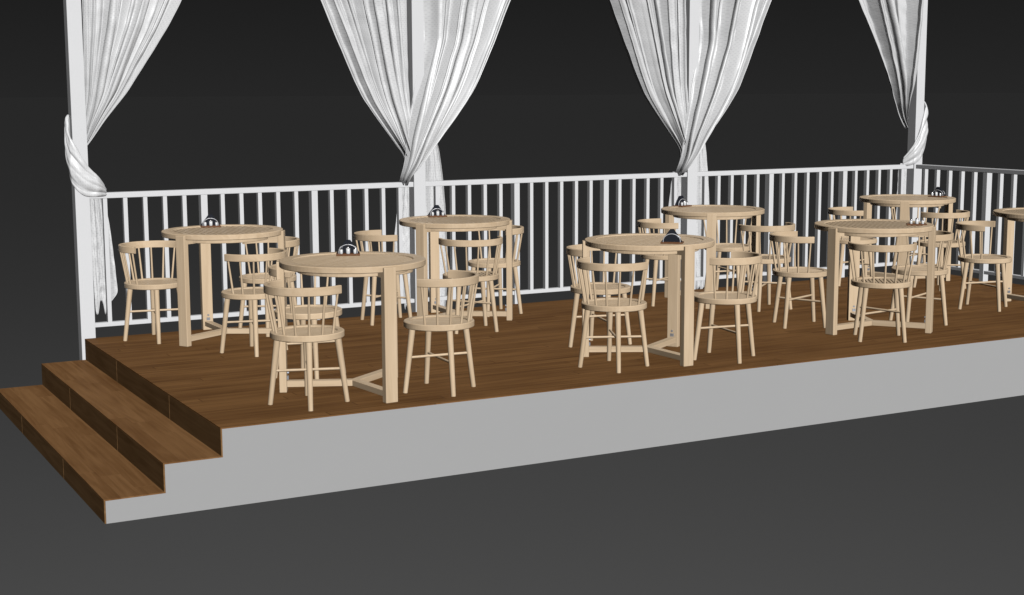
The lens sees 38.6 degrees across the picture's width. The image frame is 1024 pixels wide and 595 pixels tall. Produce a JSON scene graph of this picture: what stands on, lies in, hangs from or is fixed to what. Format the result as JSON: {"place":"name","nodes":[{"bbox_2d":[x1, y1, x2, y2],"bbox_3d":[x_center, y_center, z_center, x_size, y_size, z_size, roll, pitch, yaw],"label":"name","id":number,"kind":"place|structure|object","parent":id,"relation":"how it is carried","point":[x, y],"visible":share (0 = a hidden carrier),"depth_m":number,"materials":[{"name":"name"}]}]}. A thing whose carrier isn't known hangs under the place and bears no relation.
{"place":"outdoors","nodes":[
{"label":"outdoors","id":0,"kind":"place"},
{"bbox_2d":[0,93,1023,594],"bbox_3d":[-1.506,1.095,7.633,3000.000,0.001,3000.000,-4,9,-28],"label":"ground","id":1,"kind":"structure","parent":0,"point":[926,501],"depth_m":8.98,"materials":[{"name":"grey"}]},
{"bbox_2d":[63,0,95,359],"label":"post","id":2,"kind":"object","parent":1,"relation":"on","point":[78,134],"visible":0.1,"depth_m":10.23,"materials":[{"name":"white paint"}]},
{"bbox_2d":[90,182,413,326],"bbox_3d":[-1.884,-0.104,10.997,2.499,1.449,0.072,-4,9,-28],"label":"railing","id":3,"kind":"object","parent":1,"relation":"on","point":[202,194],"visible":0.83,"depth_m":10.89,"materials":[{"name":"white paint"}]},
{"bbox_2d":[407,0,425,311],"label":"post","id":4,"kind":"object","parent":1,"relation":"on","point":[415,41],"visible":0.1,"depth_m":11.37,"materials":[{"name":"white paint"}]},
{"bbox_2d":[0,275,1023,523],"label":"deck platform","id":5,"kind":"structure","parent":1,"relation":"on","point":[120,429],"depth_m":9.01,"materials":[{"name":"brown wood"}]},
{"bbox_2d":[118,240,177,343],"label":"spindle back chair","id":6,"kind":"object","parent":5,"relation":"on","point":[154,286],"visible":0.9,"depth_m":10.25,"materials":[{"name":"brown wood"}]},
{"bbox_2d":[161,224,286,346],"bbox_3d":[-2.037,-0.098,10.345,0.840,0.768,0.854,-5,9,-29],"label":"round table","id":7,"kind":"object","parent":5,"relation":"on","point":[204,238],"visible":0.88,"depth_m":10.14,"materials":[{"name":"brown wood"}]},
{"bbox_2d":[200,214,220,227],"bbox_3d":[-2.171,-0.553,10.531,0.140,0.091,0.096,-3,8,-16],"label":"napkin and shaker set","id":8,"kind":"object","parent":7,"relation":"on","point":[210,220],"visible":1,"depth_m":10.53,"materials":[{"name":"grey paper"}]},
{"bbox_2d":[220,248,287,356],"bbox_3d":[-1.720,0.028,9.766,0.438,0.679,0.466,4,9,30],"label":"spindle back chair","id":9,"kind":"object","parent":5,"relation":"on","point":[252,295],"visible":0.73,"depth_m":9.60,"materials":[{"name":"brown wood"}]},
{"bbox_2d":[238,236,299,336],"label":"spindle back chair","id":10,"kind":"object","parent":5,"relation":"on","point":[294,242],"visible":0.57,"depth_m":10.57,"materials":[{"name":"brown wood"}]},
{"bbox_2d":[263,279,349,410],"bbox_3d":[-1.143,0.257,8.114,0.466,0.679,0.438,5,10,34],"label":"spindle back chair","id":11,"kind":"object","parent":5,"relation":"on","point":[307,335],"visible":1,"depth_m":7.98,"materials":[{"name":"brown wood"}]},
{"bbox_2d":[268,264,345,378],"bbox_3d":[-1.254,0.143,8.928,0.438,0.679,0.466,4,9,25],"label":"spindle back chair","id":12,"kind":"object","parent":5,"relation":"on","point":[301,312],"visible":0.46,"depth_m":8.83,"materials":[{"name":"brown wood"}]},
{"bbox_2d":[276,251,425,402],"bbox_3d":[-0.912,0.158,8.477,0.840,0.768,0.854,4,9,25],"label":"round table","id":13,"kind":"object","parent":5,"relation":"on","point":[387,267],"visible":0.98,"depth_m":8.20,"materials":[{"name":"brown wood"}]},
{"bbox_2d":[336,240,359,255],"bbox_3d":[-0.970,-0.296,8.654,0.140,0.091,0.096,-1,8,-6],"label":"napkin and shaker set","id":14,"kind":"object","parent":13,"relation":"on","point":[347,248],"visible":1,"depth_m":8.65,"materials":[{"name":"grey paper"}]},
{"bbox_2d":[354,230,412,325],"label":"spindle back chair","id":15,"kind":"object","parent":5,"relation":"on","point":[372,236],"visible":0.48,"depth_m":10.96,"materials":[{"name":"brown wood"}]},
{"bbox_2d":[403,270,478,396],"bbox_3d":[-0.410,0.203,8.474,0.438,0.679,0.466,3,8,20],"label":"spindle back chair","id":16,"kind":"object","parent":5,"relation":"on","point":[450,323],"visible":1,"depth_m":8.39,"materials":[{"name":"brown wood"}]},
{"bbox_2d":[399,215,512,320],"bbox_3d":[-0.434,-0.214,11.127,0.840,0.768,0.854,-4,9,-26],"label":"round table","id":17,"kind":"object","parent":5,"relation":"on","point":[422,226],"visible":0.85,"depth_m":11.03,"materials":[{"name":"brown wood"}]},
{"bbox_2d":[427,205,446,216],"bbox_3d":[-0.581,-0.672,11.335,0.140,0.091,0.096,-3,8,-16],"label":"napkin and shaker set","id":18,"kind":"object","parent":17,"relation":"on","point":[436,210],"visible":1,"depth_m":11.33,"materials":[{"name":"grey paper"}]},
{"bbox_2d":[438,236,502,333],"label":"spindle back chair","id":19,"kind":"object","parent":5,"relation":"on","point":[488,276],"visible":0.74,"depth_m":10.52,"materials":[{"name":"brown wood"}]},
{"bbox_2d":[467,225,523,316],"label":"spindle back chair","id":20,"kind":"object","parent":5,"relation":"on","point":[516,231],"visible":0.73,"depth_m":11.42,"materials":[{"name":"brown wood"}]},
{"bbox_2d":[426,172,686,303],"bbox_3d":[0.404,-0.284,12.218,2.499,1.449,0.072,-4,9,-28],"label":"railing","id":21,"kind":"object","parent":5,"relation":"on","point":[589,179],"visible":0.58,"depth_m":12.14,"materials":[{"name":"white paint"}]},
{"bbox_2d":[566,244,631,346],"bbox_3d":[0.589,-0.007,9.951,0.438,0.679,0.466,4,9,30],"label":"spindle back chair","id":22,"kind":"object","parent":5,"relation":"on","point":[576,252],"visible":0.69,"depth_m":9.92,"materials":[{"name":"brown wood"}]},
{"bbox_2d":[577,257,648,372],"bbox_3d":[0.630,0.103,9.165,0.466,0.679,0.438,7,10,40],"label":"spindle back chair","id":23,"kind":"object","parent":5,"relation":"on","point":[611,305],"visible":1,"depth_m":9.05,"materials":[{"name":"brown wood"}]},
{"bbox_2d":[582,233,714,366],"bbox_3d":[0.896,0.001,9.548,0.840,0.768,0.854,4,9,29],"label":"round table","id":24,"kind":"object","parent":5,"relation":"on","point":[681,257],"visible":0.88,"depth_m":9.36,"materials":[{"name":"brown wood"}]},
{"bbox_2d":[660,229,683,243],"bbox_3d":[1.014,-0.389,9.260,0.140,0.091,0.096,1,8,12],"label":"napkin and shaker set","id":25,"kind":"object","parent":24,"relation":"on","point":[672,236],"visible":1,"depth_m":9.23,"materials":[{"name":"grey paper"}]},
{"bbox_2d":[637,218,680,305],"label":"spindle back chair","id":26,"kind":"object","parent":5,"relation":"on","point":[654,223],"visible":0.56,"depth_m":11.80,"materials":[{"name":"brown wood"}]},
{"bbox_2d":[680,0,699,289],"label":"post","id":27,"kind":"object","parent":5,"relation":"on","point":[688,191],"visible":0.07,"depth_m":12.57,"materials":[{"name":"white paint"}]},
{"bbox_2d":[661,205,764,308],"bbox_3d":[1.638,-0.349,12.034,0.854,0.768,0.840,6,10,38],"label":"round table","id":28,"kind":"object","parent":5,"relation":"on","point":[711,214],"visible":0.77,"depth_m":11.76,"materials":[{"name":"brown wood"}]},
{"bbox_2d":[673,196,691,206],"bbox_3d":[1.428,-0.808,12.255,0.096,0.091,0.140,7,11,41],"label":"napkin and shaker set","id":29,"kind":"object","parent":28,"relation":"on","point":[680,201],"visible":1,"depth_m":12.24,"materials":[{"name":"grey paper"}]},
{"bbox_2d":[693,251,761,363],"bbox_3d":[1.389,0.059,9.460,0.438,0.679,0.466,4,9,25],"label":"spindle back chair","id":30,"kind":"object","parent":5,"relation":"on","point":[737,299],"visible":0.98,"depth_m":9.40,"materials":[{"name":"brown wood"}]},
{"bbox_2d":[703,217,751,291],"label":"spindle back chair","id":31,"kind":"object","parent":5,"relation":"on","point":[726,247],"visible":0.36,"depth_m":12.59,"materials":[{"name":"brown wood"}]},
{"bbox_2d":[739,222,794,311],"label":"spindle back chair","id":32,"kind":"object","parent":5,"relation":"on","point":[767,259],"visible":0.63,"depth_m":11.49,"materials":[{"name":"brown wood"}]},
{"bbox_2d":[769,231,826,328],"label":"spindle back chair","id":33,"kind":"object","parent":5,"relation":"on","point":[788,272],"visible":0.97,"depth_m":10.69,"materials":[{"name":"brown wood"}]},
{"bbox_2d":[696,164,913,283],"bbox_3d":[2.698,-0.464,13.442,2.511,1.449,0.072,-4,9,-28],"label":"railing","id":34,"kind":"object","parent":5,"relation":"on","point":[769,190],"visible":0.64,"depth_m":13.34,"materials":[{"name":"white paint"}]},
{"bbox_2d":[828,207,876,285],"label":"spindle back chair","id":35,"kind":"object","parent":5,"relation":"on","point":[843,211],"visible":0.67,"depth_m":12.98,"materials":[{"name":"brown wood"}]},
{"bbox_2d":[814,219,935,334],"bbox_3d":[2.607,-0.153,10.602,0.840,0.768,0.854,-1,8,-5],"label":"round table","id":36,"kind":"object","parent":5,"relation":"on","point":[854,230],"visible":0.92,"depth_m":10.39,"materials":[{"name":"brown wood"}]},
{"bbox_2d":[906,218,926,225],"bbox_3d":[2.892,-0.544,10.458,0.140,0.052,0.096,1,8,12],"label":"shaker tray","id":37,"kind":"object","parent":36,"relation":"on","point":[917,223],"visible":1,"depth_m":10.43,"materials":[{"name":"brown wood"}]},
{"bbox_2d":[848,241,916,342],"bbox_3d":[2.567,-0.046,10.173,0.466,0.679,0.438,1,8,7],"label":"spindle back chair","id":38,"kind":"object","parent":5,"relation":"on","point":[863,283],"visible":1,"depth_m":10.06,"materials":[{"name":"brown wood"}]},
{"bbox_2d":[859,194,955,280],"bbox_3d":[3.552,-0.521,13.218,0.840,0.768,0.854,-7,11,-42],"label":"round table","id":39,"kind":"object","parent":5,"relation":"on","point":[904,202],"visible":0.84,"depth_m":13.08,"materials":[{"name":"brown wood"}]},
{"bbox_2d":[928,187,946,196],"bbox_3d":[3.856,-0.957,13.253,0.096,0.091,0.140,-8,11,-43],"label":"napkin and shaker set","id":40,"kind":"object","parent":39,"relation":"on","point":[938,192],"visible":1,"depth_m":13.24,"materials":[{"name":"black metal"}]},
{"bbox_2d":[890,206,940,272],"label":"spindle back chair","id":41,"kind":"object","parent":5,"relation":"on","point":[924,254],"visible":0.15,"depth_m":13.84,"materials":[{"name":"brown wood"}]},
{"bbox_2d":[906,0,927,264],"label":"post","id":42,"kind":"object","parent":5,"relation":"on","point":[914,174],"visible":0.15,"depth_m":13.86,"materials":[{"name":"white paint"}]},
{"bbox_2d":[889,230,953,325],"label":"spindle back chair","id":43,"kind":"object","parent":5,"relation":"on","point":[940,271],"visible":0.63,"depth_m":10.78,"materials":[{"name":"brown wood"}]},
{"bbox_2d":[913,210,969,290],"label":"spindle back chair","id":44,"kind":"object","parent":5,"relation":"on","point":[961,214],"visible":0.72,"depth_m":12.64,"materials":[{"name":"brown wood"}]},
{"bbox_2d":[913,164,1023,280],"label":"railing","id":45,"kind":"object","parent":5,"relation":"on","point":[983,271],"visible":0.68,"depth_m":13.25,"materials":[{"name":"white paint"}]},
{"bbox_2d":[955,221,1011,311],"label":"spindle back chair","id":46,"kind":"object","parent":5,"relation":"on","point":[971,259],"visible":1,"depth_m":11.58,"materials":[{"name":"brown wood"}]},
{"bbox_2d":[993,207,1023,301],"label":"round table","id":47,"kind":"object","parent":5,"relation":"on","point":[1011,216],"visible":0.95,"depth_m":11.93,"materials":[{"name":"brown wood"}]},
{"bbox_2d":[0,0,1023,97],"label":"sky","id":48,"kind":"structure","parent":0,"point":[209,48],"materials":[{"name":"black"}]},
{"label":"head beam","id":49,"kind":"structure","parent":0,"visible":0},
{"bbox_2d":[64,0,181,314],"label":"curtain","id":50,"kind":"object","parent":49,"relation":"hanging from","point":[121,39],"visible":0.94,"depth_m":10.32,"materials":[{"name":"white fabric"}]},
{"bbox_2d":[321,0,410,309],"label":"curtain","id":51,"kind":"object","parent":49,"relation":"hanging from","point":[371,36],"visible":0.83,"depth_m":11.24,"materials":[{"name":"white fabric"}]},
{"bbox_2d":[399,0,510,306],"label":"curtain","id":52,"kind":"object","parent":49,"relation":"hanging from","point":[460,36],"visible":0.81,"depth_m":11.46,"materials":[{"name":"white fabric"}]},
{"bbox_2d":[607,0,687,233],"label":"curtain","id":53,"kind":"object","parent":49,"relation":"hanging from","point":[652,33],"visible":0.77,"depth_m":12.43,"materials":[{"name":"white fabric"}]},
{"bbox_2d":[675,0,771,288],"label":"curtain","id":54,"kind":"object","parent":49,"relation":"hanging from","point":[729,31],"visible":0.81,"depth_m":12.65,"materials":[{"name":"white fabric"}]},
{"bbox_2d":[859,0,927,258],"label":"curtain","id":55,"kind":"object","parent":49,"relation":"hanging from","point":[895,26],"visible":0.83,"depth_m":13.71,"materials":[{"name":"white fabric"}]}
]}

